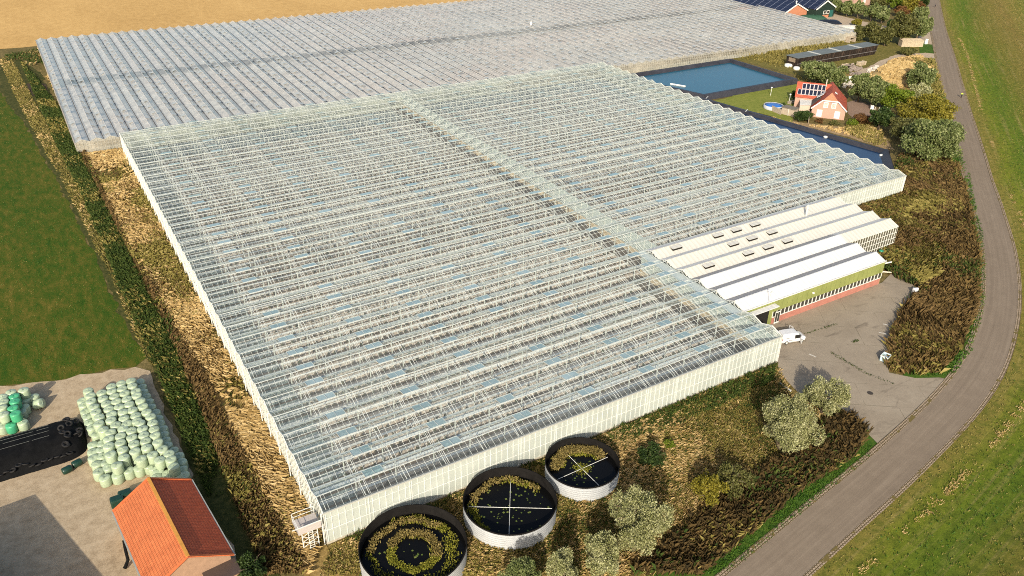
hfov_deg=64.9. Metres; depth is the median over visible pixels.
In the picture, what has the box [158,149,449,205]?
crop row
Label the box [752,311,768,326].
doorway
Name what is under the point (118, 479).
wrapped bale
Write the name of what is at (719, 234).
roof window
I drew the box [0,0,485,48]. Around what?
stubble field
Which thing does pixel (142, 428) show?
wrapped bale
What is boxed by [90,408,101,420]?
wrapped bale
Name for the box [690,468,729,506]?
broom bush
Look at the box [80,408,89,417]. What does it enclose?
wrapped bale
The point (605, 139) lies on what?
crop row
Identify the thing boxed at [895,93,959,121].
yellow willow
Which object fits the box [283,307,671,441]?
crop row
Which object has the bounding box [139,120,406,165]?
crop row
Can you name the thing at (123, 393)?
wrapped bale
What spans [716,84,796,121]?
lawn
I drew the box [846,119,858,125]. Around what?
garden bush
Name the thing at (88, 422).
wrapped bale
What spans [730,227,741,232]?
roof window
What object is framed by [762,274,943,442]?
forecourt
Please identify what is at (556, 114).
crop row
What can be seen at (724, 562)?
lush grass
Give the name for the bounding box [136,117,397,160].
crop row
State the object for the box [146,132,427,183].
crop row
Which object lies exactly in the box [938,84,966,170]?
lush grass
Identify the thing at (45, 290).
green field
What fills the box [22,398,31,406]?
wrapped bale
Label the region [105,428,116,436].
wrapped bale
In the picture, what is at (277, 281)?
crop row
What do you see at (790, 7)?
brick farm hall
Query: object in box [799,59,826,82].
willow tree
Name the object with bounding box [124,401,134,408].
wrapped bale
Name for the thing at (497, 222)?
crop row
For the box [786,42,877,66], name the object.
long shed
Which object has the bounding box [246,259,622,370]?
crop row
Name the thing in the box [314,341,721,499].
crop row
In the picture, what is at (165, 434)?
wrapped bale
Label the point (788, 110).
garden shed
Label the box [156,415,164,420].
wrapped bale
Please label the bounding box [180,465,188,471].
wrapped bale
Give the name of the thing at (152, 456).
wrapped bale
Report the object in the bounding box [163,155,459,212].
crop row
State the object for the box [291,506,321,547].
service platform
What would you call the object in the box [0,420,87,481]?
silage clamp
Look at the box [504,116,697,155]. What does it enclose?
crop row
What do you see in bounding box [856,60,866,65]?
pallet stack
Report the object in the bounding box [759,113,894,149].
house plot
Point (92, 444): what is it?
wrapped bale
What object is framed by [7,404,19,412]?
wrapped bale
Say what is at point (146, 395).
wrapped bale
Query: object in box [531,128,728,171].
crop row
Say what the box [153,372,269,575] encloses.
weeds
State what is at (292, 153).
crop row
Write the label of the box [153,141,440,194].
crop row
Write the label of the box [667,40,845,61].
weeds
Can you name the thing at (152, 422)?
wrapped bale
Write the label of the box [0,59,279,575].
ditch bank soil
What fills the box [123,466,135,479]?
wrapped bale
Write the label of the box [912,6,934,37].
silver tree
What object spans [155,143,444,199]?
crop row
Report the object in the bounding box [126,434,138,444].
wrapped bale
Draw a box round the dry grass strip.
[95,165,343,575]
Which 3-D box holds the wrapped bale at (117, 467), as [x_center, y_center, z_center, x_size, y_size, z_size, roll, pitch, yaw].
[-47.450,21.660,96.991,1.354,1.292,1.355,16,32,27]
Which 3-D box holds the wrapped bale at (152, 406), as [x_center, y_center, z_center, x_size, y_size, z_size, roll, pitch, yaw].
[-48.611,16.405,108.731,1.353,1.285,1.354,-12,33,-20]
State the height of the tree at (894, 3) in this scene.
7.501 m
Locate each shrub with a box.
[637,441,666,467]
[663,438,675,448]
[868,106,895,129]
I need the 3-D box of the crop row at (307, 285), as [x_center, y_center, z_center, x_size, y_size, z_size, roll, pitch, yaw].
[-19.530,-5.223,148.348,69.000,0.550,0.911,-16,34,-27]
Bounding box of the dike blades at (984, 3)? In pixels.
[892,0,1023,575]
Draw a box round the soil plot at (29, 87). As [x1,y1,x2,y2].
[26,83,34,95]
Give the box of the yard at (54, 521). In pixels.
[0,367,236,575]
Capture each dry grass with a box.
[0,55,139,339]
[3,49,53,88]
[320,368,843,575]
[758,112,884,138]
[869,54,934,88]
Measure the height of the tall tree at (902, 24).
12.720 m
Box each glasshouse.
[35,0,857,152]
[119,62,906,544]
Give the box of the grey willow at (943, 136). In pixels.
[898,118,966,160]
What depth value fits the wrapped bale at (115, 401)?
107.27 m
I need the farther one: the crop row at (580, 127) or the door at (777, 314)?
the crop row at (580, 127)
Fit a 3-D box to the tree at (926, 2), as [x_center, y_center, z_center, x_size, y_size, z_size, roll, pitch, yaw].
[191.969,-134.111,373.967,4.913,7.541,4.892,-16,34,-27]
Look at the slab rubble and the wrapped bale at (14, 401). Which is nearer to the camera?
the wrapped bale at (14, 401)
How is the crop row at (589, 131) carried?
in the glasshouse at (747, 342)
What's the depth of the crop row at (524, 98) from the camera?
237.84 m
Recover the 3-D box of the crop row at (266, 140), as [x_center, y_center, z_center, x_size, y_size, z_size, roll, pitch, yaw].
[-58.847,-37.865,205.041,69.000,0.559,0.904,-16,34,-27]
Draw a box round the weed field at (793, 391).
[327,363,841,575]
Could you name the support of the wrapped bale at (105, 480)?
on the yard at (54, 521)
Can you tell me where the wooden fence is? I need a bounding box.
[772,106,781,114]
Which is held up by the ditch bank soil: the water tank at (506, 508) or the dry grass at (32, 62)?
the dry grass at (32, 62)
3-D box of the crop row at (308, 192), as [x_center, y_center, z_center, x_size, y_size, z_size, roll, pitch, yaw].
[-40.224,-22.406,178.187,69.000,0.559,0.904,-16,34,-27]
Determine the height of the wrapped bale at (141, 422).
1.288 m
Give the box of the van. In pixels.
[772,325,805,344]
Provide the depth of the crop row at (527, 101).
236.48 m
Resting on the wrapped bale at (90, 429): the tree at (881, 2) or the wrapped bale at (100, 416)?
the wrapped bale at (100, 416)
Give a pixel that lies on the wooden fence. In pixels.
(776, 110)
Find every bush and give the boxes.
[235,550,266,575]
[497,556,541,575]
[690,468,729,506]
[715,460,755,501]
[793,110,814,120]
[815,118,823,123]
[829,119,840,124]
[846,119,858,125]
[851,19,861,24]
[853,113,872,123]
[899,47,917,55]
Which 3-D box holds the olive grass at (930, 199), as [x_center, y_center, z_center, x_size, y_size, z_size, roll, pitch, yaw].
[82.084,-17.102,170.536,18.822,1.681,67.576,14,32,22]
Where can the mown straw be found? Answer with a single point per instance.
(960, 475)
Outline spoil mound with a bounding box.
[871,71,917,85]
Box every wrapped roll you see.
[61,465,72,474]
[71,458,82,467]
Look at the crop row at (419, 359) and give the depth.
122.54 m
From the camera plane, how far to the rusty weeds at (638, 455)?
105.00 m
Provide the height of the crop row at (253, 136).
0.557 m
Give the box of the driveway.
[847,100,876,117]
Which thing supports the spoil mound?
on the spoil ground at (856, 96)
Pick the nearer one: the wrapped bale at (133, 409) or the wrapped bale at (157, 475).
the wrapped bale at (157, 475)
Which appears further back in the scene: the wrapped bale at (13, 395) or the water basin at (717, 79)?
the water basin at (717, 79)
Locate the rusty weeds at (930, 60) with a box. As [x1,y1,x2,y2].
[911,56,946,97]
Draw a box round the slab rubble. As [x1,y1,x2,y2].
[842,81,854,87]
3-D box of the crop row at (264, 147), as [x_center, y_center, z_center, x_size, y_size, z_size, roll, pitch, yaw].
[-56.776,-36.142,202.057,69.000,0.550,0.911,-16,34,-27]
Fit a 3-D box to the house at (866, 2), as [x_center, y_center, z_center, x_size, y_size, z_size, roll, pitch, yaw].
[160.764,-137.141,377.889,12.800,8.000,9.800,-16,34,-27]
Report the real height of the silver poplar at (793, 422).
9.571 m
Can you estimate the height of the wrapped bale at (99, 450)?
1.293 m
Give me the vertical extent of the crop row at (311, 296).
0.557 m
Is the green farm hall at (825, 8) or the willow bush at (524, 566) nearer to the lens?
the willow bush at (524, 566)
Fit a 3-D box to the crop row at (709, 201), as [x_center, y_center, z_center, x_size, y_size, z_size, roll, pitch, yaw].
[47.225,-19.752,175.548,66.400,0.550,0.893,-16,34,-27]
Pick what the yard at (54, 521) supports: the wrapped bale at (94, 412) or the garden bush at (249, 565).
the garden bush at (249, 565)
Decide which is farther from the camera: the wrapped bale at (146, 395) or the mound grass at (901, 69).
the mound grass at (901, 69)
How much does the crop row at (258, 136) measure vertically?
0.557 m
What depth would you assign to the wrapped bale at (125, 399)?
107.75 m
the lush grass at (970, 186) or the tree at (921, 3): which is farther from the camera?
the tree at (921, 3)
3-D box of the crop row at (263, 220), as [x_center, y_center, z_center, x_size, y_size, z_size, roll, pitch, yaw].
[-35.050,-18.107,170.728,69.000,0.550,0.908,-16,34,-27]
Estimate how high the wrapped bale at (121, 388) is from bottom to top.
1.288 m
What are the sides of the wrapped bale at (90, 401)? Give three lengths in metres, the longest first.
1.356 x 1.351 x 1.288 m
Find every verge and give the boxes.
[648,0,980,575]
[650,34,919,88]
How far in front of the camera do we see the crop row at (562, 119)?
220.99 m
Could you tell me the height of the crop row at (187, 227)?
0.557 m
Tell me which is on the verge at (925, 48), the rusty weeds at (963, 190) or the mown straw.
the rusty weeds at (963, 190)
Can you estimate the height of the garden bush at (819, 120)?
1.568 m
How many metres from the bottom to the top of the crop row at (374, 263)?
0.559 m
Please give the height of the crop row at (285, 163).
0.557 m
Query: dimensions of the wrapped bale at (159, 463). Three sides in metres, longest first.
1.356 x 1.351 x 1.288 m
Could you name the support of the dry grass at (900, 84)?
on the spoil ground at (856, 96)
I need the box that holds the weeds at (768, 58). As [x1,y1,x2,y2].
[737,48,846,83]
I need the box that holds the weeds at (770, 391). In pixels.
[627,382,781,474]
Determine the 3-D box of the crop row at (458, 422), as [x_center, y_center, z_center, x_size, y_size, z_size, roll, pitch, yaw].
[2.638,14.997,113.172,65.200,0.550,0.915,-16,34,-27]
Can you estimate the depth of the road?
111.04 m
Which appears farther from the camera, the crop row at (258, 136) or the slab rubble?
the slab rubble
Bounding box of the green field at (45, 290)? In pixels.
[0,93,145,385]
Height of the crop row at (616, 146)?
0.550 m
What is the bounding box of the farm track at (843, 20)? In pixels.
[826,14,886,28]
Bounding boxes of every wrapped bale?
[0,394,8,398]
[0,398,9,406]
[0,404,7,411]
[0,411,10,423]
[0,423,7,435]
[5,389,16,395]
[5,422,18,434]
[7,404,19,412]
[8,393,21,401]
[9,398,21,408]
[10,410,22,422]
[17,419,30,431]
[18,387,30,398]
[20,408,28,418]
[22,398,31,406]
[22,404,31,414]
[29,393,39,402]
[32,398,45,409]
[77,397,85,407]
[78,402,86,410]
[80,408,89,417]
[82,413,91,422]
[83,387,93,397]
[84,419,93,430]
[85,392,96,399]
[85,397,97,409]
[86,424,94,436]
[87,441,97,449]
[87,448,96,456]
[87,454,97,466]
[88,404,99,411]
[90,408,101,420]
[91,432,99,441]
[91,460,101,470]
[93,413,105,423]
[93,420,105,432]
[93,467,104,481]
[96,389,106,398]
[96,446,103,453]
[97,426,108,438]
[97,440,103,447]
[97,452,104,460]
[98,395,108,406]
[99,474,112,487]
[101,400,110,411]
[101,459,107,466]
[102,464,112,474]
[103,405,113,416]
[103,435,115,443]
[103,442,115,453]
[104,450,117,463]
[105,416,116,428]
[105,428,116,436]
[106,383,116,389]
[106,388,116,396]
[106,410,118,420]
[109,393,119,400]
[110,421,120,433]
[111,398,121,405]
[111,461,124,474]
[111,473,124,484]
[114,404,124,413]
[114,439,127,450]
[115,432,126,441]
[116,380,126,387]
[117,385,127,392]
[117,425,128,432]
[117,446,129,455]
[118,409,127,417]
[118,415,129,423]
[118,453,130,466]
[119,390,130,399]
[121,420,132,427]
[122,396,132,403]
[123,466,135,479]
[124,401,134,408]
[126,378,137,384]
[126,427,137,435]
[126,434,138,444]
[127,383,137,393]
[128,406,138,418]
[128,440,140,450]
[129,447,141,460]
[130,388,142,395]
[130,412,141,420]
[131,392,142,402]
[132,417,141,426]
[133,465,145,477]
[134,419,145,428]
[135,397,146,406]
[135,455,148,468]
[137,378,144,384]
[137,403,148,412]
[137,425,148,434]
[138,384,147,388]
[138,431,149,441]
[140,437,151,445]
[141,389,148,394]
[141,409,152,420]
[141,444,153,454]
[143,393,151,398]
[144,464,149,474]
[145,413,156,423]
[146,398,154,403]
[146,451,158,464]
[147,419,159,427]
[148,404,156,409]
[148,465,155,476]
[149,426,160,433]
[149,431,161,441]
[151,473,161,476]
[152,409,161,414]
[152,438,163,450]
[153,469,164,473]
[154,456,165,469]
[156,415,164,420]
[157,445,168,455]
[158,420,165,425]
[160,425,169,433]
[161,431,169,437]
[162,437,171,441]
[162,469,168,476]
[163,450,175,457]
[164,442,173,448]
[165,455,177,467]
[168,462,180,476]
[169,447,179,452]
[175,452,184,459]
[177,458,188,467]
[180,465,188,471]
[180,471,190,477]
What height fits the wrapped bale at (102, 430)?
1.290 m
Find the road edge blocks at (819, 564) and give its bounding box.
[803,0,1021,575]
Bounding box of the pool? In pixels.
[763,102,783,110]
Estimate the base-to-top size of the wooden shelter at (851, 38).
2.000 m
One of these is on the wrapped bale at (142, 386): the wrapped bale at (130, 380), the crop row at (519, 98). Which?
the wrapped bale at (130, 380)
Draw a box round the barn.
[112,477,241,575]
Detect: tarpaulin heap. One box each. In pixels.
[800,14,826,19]
[815,19,841,24]
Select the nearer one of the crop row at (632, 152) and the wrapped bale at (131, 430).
the wrapped bale at (131, 430)
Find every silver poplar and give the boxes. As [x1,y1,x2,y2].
[544,545,578,575]
[584,529,619,575]
[607,485,674,556]
[762,391,825,453]
[802,375,851,415]
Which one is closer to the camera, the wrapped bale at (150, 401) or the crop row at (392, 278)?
the wrapped bale at (150, 401)
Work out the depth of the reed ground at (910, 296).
139.78 m
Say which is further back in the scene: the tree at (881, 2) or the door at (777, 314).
the tree at (881, 2)
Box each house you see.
[794,79,846,119]
[841,0,869,4]
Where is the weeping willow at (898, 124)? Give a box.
[889,116,919,139]
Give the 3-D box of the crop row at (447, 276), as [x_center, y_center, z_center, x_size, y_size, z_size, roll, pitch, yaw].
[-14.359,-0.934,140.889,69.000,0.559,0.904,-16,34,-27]
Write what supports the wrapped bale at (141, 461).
on the wrapped bale at (140, 473)
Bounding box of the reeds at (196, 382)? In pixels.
[66,119,307,575]
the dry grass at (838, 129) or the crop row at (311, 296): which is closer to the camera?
the crop row at (311, 296)
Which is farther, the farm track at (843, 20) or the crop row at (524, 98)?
the farm track at (843, 20)
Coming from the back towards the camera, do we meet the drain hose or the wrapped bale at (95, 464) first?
the wrapped bale at (95, 464)
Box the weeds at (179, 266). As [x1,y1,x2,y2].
[114,157,323,545]
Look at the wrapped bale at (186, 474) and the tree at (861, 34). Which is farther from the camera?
the tree at (861, 34)
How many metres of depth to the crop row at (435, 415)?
111.46 m
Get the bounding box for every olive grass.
[0,57,156,369]
[21,61,215,473]
[95,147,313,557]
[653,422,864,575]
[844,122,887,144]
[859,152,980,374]
[863,161,946,284]
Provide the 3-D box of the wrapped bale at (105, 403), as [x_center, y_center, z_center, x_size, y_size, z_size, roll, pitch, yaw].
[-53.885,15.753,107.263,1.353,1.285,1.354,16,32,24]
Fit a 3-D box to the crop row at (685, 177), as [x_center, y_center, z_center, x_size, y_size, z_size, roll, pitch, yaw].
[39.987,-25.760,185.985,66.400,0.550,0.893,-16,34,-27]
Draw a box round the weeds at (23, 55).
[1,48,56,97]
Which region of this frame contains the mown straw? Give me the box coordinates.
[852,38,1023,573]
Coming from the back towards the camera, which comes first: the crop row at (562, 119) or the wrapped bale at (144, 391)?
the crop row at (562, 119)
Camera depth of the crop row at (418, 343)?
125.33 m
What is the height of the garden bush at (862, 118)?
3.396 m
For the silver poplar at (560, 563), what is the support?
on the ground at (888, 135)
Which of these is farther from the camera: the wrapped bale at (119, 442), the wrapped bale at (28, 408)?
the wrapped bale at (28, 408)
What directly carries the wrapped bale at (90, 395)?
on the wrapped bale at (82, 406)
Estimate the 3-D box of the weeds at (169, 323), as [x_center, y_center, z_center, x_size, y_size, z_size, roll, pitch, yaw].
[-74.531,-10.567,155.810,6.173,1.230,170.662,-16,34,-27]
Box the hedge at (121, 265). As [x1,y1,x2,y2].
[19,58,218,495]
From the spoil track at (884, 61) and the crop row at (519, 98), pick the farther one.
the spoil track at (884, 61)
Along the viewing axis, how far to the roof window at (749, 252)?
140.92 m
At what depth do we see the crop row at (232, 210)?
174.27 m
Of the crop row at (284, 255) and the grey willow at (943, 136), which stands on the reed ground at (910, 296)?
the grey willow at (943, 136)
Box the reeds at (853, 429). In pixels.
[630,407,873,575]
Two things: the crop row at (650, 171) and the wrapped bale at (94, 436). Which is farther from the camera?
the crop row at (650, 171)
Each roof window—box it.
[670,244,682,250]
[702,262,715,268]
[711,232,723,238]
[727,240,738,246]
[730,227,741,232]
[741,250,754,256]
[745,235,757,241]
[749,221,760,227]
[761,243,773,249]
[766,229,777,235]
[781,237,792,243]
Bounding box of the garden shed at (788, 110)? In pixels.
[781,105,798,116]
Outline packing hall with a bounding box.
[639,196,898,326]
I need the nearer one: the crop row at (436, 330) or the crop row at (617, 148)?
the crop row at (436, 330)
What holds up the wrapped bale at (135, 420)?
on the wrapped bale
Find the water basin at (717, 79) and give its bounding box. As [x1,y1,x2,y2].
[615,59,797,99]
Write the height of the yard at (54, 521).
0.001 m
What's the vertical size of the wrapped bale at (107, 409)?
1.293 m
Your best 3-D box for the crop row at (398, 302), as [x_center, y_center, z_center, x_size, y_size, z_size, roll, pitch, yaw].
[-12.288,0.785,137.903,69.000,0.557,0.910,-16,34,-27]
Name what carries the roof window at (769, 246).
in the packing hall
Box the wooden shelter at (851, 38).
[845,36,855,42]
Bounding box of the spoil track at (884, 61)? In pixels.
[852,53,934,75]
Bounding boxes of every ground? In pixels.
[0,1,976,575]
[845,74,910,99]
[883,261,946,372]
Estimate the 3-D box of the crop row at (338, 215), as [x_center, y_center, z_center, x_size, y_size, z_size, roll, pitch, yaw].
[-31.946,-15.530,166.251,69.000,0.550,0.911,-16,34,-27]
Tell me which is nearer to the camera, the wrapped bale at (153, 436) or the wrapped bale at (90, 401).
the wrapped bale at (153, 436)
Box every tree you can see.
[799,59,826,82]
[819,62,849,85]
[847,73,870,101]
[854,24,868,39]
[858,74,889,104]
[864,20,883,42]
[871,0,889,5]
[874,26,895,45]
[878,83,914,109]
[886,0,902,7]
[890,10,919,38]
[894,5,910,14]
[901,0,919,13]
[905,61,937,86]
[909,82,932,96]
[911,1,925,7]
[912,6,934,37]
[921,0,929,4]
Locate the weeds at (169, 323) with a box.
[86,163,266,516]
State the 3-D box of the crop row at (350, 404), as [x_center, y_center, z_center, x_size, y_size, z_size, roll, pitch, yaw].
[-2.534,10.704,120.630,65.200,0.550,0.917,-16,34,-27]
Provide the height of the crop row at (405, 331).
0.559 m
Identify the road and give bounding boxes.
[726,0,1017,575]
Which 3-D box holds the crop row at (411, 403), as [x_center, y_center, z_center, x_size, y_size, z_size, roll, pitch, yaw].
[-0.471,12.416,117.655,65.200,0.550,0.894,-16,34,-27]
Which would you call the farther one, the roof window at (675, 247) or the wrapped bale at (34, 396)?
the roof window at (675, 247)
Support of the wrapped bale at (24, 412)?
on the yard at (54, 521)
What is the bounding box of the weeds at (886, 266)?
[866,151,981,374]
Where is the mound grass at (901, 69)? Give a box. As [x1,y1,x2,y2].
[876,61,933,79]
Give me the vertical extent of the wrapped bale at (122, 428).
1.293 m
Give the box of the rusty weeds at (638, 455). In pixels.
[327,366,835,575]
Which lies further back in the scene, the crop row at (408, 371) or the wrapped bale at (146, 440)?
the crop row at (408, 371)
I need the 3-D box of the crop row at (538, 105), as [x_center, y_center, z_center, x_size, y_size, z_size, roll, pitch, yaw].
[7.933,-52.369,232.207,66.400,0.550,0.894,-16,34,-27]
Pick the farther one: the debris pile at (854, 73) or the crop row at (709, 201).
the debris pile at (854, 73)
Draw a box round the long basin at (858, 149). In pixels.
[678,96,895,182]
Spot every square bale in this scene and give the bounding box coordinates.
[109,494,123,508]
[117,488,131,498]
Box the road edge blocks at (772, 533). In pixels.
[715,5,985,575]
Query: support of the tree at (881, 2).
on the ground at (888, 135)
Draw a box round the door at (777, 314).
[773,311,780,323]
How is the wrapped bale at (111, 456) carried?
on the wrapped bale at (104, 462)
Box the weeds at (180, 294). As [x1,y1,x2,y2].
[94,167,282,525]
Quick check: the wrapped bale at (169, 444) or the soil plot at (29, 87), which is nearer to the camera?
the wrapped bale at (169, 444)
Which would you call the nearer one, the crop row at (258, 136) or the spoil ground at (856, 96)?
the crop row at (258, 136)
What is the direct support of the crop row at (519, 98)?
in the glasshouse at (747, 342)
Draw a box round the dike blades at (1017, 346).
[825,1,1023,575]
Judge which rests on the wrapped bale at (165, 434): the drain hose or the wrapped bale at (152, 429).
the wrapped bale at (152, 429)
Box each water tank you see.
[358,504,466,575]
[463,467,556,550]
[545,437,619,501]
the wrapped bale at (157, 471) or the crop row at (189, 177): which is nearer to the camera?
the wrapped bale at (157, 471)
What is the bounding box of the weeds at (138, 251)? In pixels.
[94,159,314,549]
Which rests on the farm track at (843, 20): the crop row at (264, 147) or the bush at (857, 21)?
the bush at (857, 21)
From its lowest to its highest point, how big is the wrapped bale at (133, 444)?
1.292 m
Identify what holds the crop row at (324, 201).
in the glasshouse at (747, 342)
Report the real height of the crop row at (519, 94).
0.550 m
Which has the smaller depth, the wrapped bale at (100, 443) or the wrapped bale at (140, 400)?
the wrapped bale at (100, 443)
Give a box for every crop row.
[130,110,391,152]
[133,112,395,155]
[133,114,396,157]
[135,117,404,163]
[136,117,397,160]
[138,122,408,168]
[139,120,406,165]
[140,124,413,171]
[141,126,416,174]
[143,128,419,177]
[144,130,421,180]
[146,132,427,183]
[148,134,430,186]
[149,136,433,189]
[151,139,435,192]
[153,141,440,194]
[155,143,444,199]
[156,146,447,201]
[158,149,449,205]
[160,151,454,208]
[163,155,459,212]
[163,155,463,216]
[167,158,465,219]
[167,161,471,223]
[169,163,475,227]
[171,166,479,231]
[174,169,483,235]
[176,172,487,238]
[178,174,492,243]
[180,177,496,247]
[182,180,500,250]
[184,183,505,255]
[187,186,508,258]
[190,189,514,264]
[192,192,519,268]
[194,196,524,273]
[197,198,529,278]
[200,203,533,283]
[202,205,539,288]
[207,211,544,293]
[207,212,549,298]
[212,215,553,303]
[213,219,560,309]
[216,223,566,314]
[219,226,572,320]
[222,230,578,325]
[225,234,584,331]
[229,238,589,338]
[233,242,596,344]
[235,246,601,349]
[239,250,609,357]
[242,254,615,363]
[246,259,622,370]
[250,263,628,377]
[254,268,635,384]
[257,277,625,392]
[265,285,632,398]
[266,286,640,407]
[270,291,647,415]
[274,296,654,423]
[279,302,662,432]
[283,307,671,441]
[288,312,678,450]
[293,319,687,459]
[298,324,695,466]
[303,330,704,478]
[309,335,712,487]
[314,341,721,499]
[320,348,731,509]
[423,77,597,105]
[428,80,599,108]
[429,80,606,108]
[434,83,614,113]
[434,84,600,111]
[441,87,618,117]
[444,88,624,119]
[445,86,614,115]
[449,90,630,121]
[451,91,634,123]
[454,93,636,125]
[458,95,640,128]
[462,96,646,130]
[466,98,650,132]
[469,100,653,134]
[473,101,659,136]
[477,103,663,139]
[482,105,668,139]
[484,108,671,143]
[488,108,678,145]
[494,112,683,148]
[496,112,688,151]
[500,114,691,153]
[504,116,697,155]
[509,118,701,158]
[513,120,707,161]
[517,122,713,163]
[521,124,718,166]
[526,126,722,169]
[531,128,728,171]
[535,130,733,172]
[540,132,738,177]
[545,134,744,178]
[551,138,750,183]
[555,139,754,185]
[563,143,760,189]
[565,144,766,192]
[573,147,774,195]
[576,148,779,198]
[580,151,786,201]
[587,153,792,205]
[591,155,799,208]
[597,158,805,212]
[603,161,811,215]
[608,163,817,218]
[615,166,824,222]
[621,169,831,226]
[626,171,838,227]
[635,174,845,233]
[640,177,852,236]
[646,181,860,241]
[653,182,867,245]
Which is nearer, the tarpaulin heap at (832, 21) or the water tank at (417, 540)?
the water tank at (417, 540)
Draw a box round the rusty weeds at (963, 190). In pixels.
[898,160,984,365]
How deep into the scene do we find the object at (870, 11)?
342.97 m
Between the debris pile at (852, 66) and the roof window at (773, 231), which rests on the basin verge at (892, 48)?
the debris pile at (852, 66)
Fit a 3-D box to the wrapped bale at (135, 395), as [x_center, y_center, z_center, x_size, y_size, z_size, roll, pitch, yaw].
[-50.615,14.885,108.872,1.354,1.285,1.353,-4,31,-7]
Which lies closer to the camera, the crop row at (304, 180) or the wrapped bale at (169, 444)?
the wrapped bale at (169, 444)
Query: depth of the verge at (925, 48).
96.72 m
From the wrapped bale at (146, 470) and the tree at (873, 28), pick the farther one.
the tree at (873, 28)
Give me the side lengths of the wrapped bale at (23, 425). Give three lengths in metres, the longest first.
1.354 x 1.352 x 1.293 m
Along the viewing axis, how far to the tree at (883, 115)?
214.23 m
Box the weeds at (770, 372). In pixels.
[345,362,777,543]
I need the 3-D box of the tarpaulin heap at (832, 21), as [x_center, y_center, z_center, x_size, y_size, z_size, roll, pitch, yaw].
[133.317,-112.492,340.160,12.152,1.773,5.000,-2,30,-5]
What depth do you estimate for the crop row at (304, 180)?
180.93 m
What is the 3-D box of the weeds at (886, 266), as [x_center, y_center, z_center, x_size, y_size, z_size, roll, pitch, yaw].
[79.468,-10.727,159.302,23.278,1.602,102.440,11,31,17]
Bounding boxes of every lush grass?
[700,443,871,574]
[922,173,985,376]
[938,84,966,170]
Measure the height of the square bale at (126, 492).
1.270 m
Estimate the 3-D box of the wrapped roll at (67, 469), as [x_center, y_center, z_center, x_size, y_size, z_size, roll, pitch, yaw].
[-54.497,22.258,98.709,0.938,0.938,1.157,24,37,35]
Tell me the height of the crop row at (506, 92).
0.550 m
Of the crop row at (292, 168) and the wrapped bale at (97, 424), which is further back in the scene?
the crop row at (292, 168)
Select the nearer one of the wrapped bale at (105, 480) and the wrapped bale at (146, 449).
the wrapped bale at (105, 480)
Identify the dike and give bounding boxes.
[812,0,1023,575]
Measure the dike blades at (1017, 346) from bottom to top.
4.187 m
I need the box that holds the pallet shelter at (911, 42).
[898,38,923,46]
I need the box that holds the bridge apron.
[918,32,931,43]
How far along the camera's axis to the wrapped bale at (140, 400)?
107.46 m
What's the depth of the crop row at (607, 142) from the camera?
206.18 m
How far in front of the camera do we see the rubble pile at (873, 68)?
271.02 m
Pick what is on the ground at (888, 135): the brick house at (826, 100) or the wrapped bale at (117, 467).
the brick house at (826, 100)
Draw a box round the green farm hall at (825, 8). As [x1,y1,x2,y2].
[782,0,835,16]
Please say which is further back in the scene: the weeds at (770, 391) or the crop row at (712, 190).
the crop row at (712, 190)
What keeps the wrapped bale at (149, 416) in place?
on the wrapped bale at (161, 422)
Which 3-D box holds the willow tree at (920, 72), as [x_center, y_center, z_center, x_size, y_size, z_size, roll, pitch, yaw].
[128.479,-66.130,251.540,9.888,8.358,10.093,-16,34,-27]
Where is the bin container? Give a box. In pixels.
[880,352,890,361]
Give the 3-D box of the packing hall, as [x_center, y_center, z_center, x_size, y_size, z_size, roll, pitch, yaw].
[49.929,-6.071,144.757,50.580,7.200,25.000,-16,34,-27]
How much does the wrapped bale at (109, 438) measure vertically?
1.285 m
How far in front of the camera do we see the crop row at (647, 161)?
194.24 m
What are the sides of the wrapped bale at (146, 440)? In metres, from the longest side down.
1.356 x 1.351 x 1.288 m
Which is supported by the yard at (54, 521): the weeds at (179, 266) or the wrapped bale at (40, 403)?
the wrapped bale at (40, 403)
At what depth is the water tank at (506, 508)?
92.85 m
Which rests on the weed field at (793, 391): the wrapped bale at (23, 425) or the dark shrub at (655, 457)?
the dark shrub at (655, 457)
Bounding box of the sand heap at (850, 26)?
[832,25,855,28]
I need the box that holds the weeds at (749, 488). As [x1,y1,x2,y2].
[630,420,868,575]
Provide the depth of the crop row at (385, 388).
119.17 m
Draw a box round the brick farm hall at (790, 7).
[723,0,807,16]
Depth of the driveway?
234.78 m
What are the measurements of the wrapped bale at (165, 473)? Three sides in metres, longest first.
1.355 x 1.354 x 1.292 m
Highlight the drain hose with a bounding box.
[122,540,129,568]
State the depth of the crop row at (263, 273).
151.71 m
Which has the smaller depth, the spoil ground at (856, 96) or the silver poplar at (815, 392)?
the silver poplar at (815, 392)
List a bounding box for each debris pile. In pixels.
[841,63,862,71]
[849,72,861,74]
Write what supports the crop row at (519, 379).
in the glasshouse at (747, 342)
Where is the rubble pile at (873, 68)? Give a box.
[867,65,878,72]
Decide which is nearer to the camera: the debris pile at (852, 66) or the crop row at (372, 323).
the crop row at (372, 323)

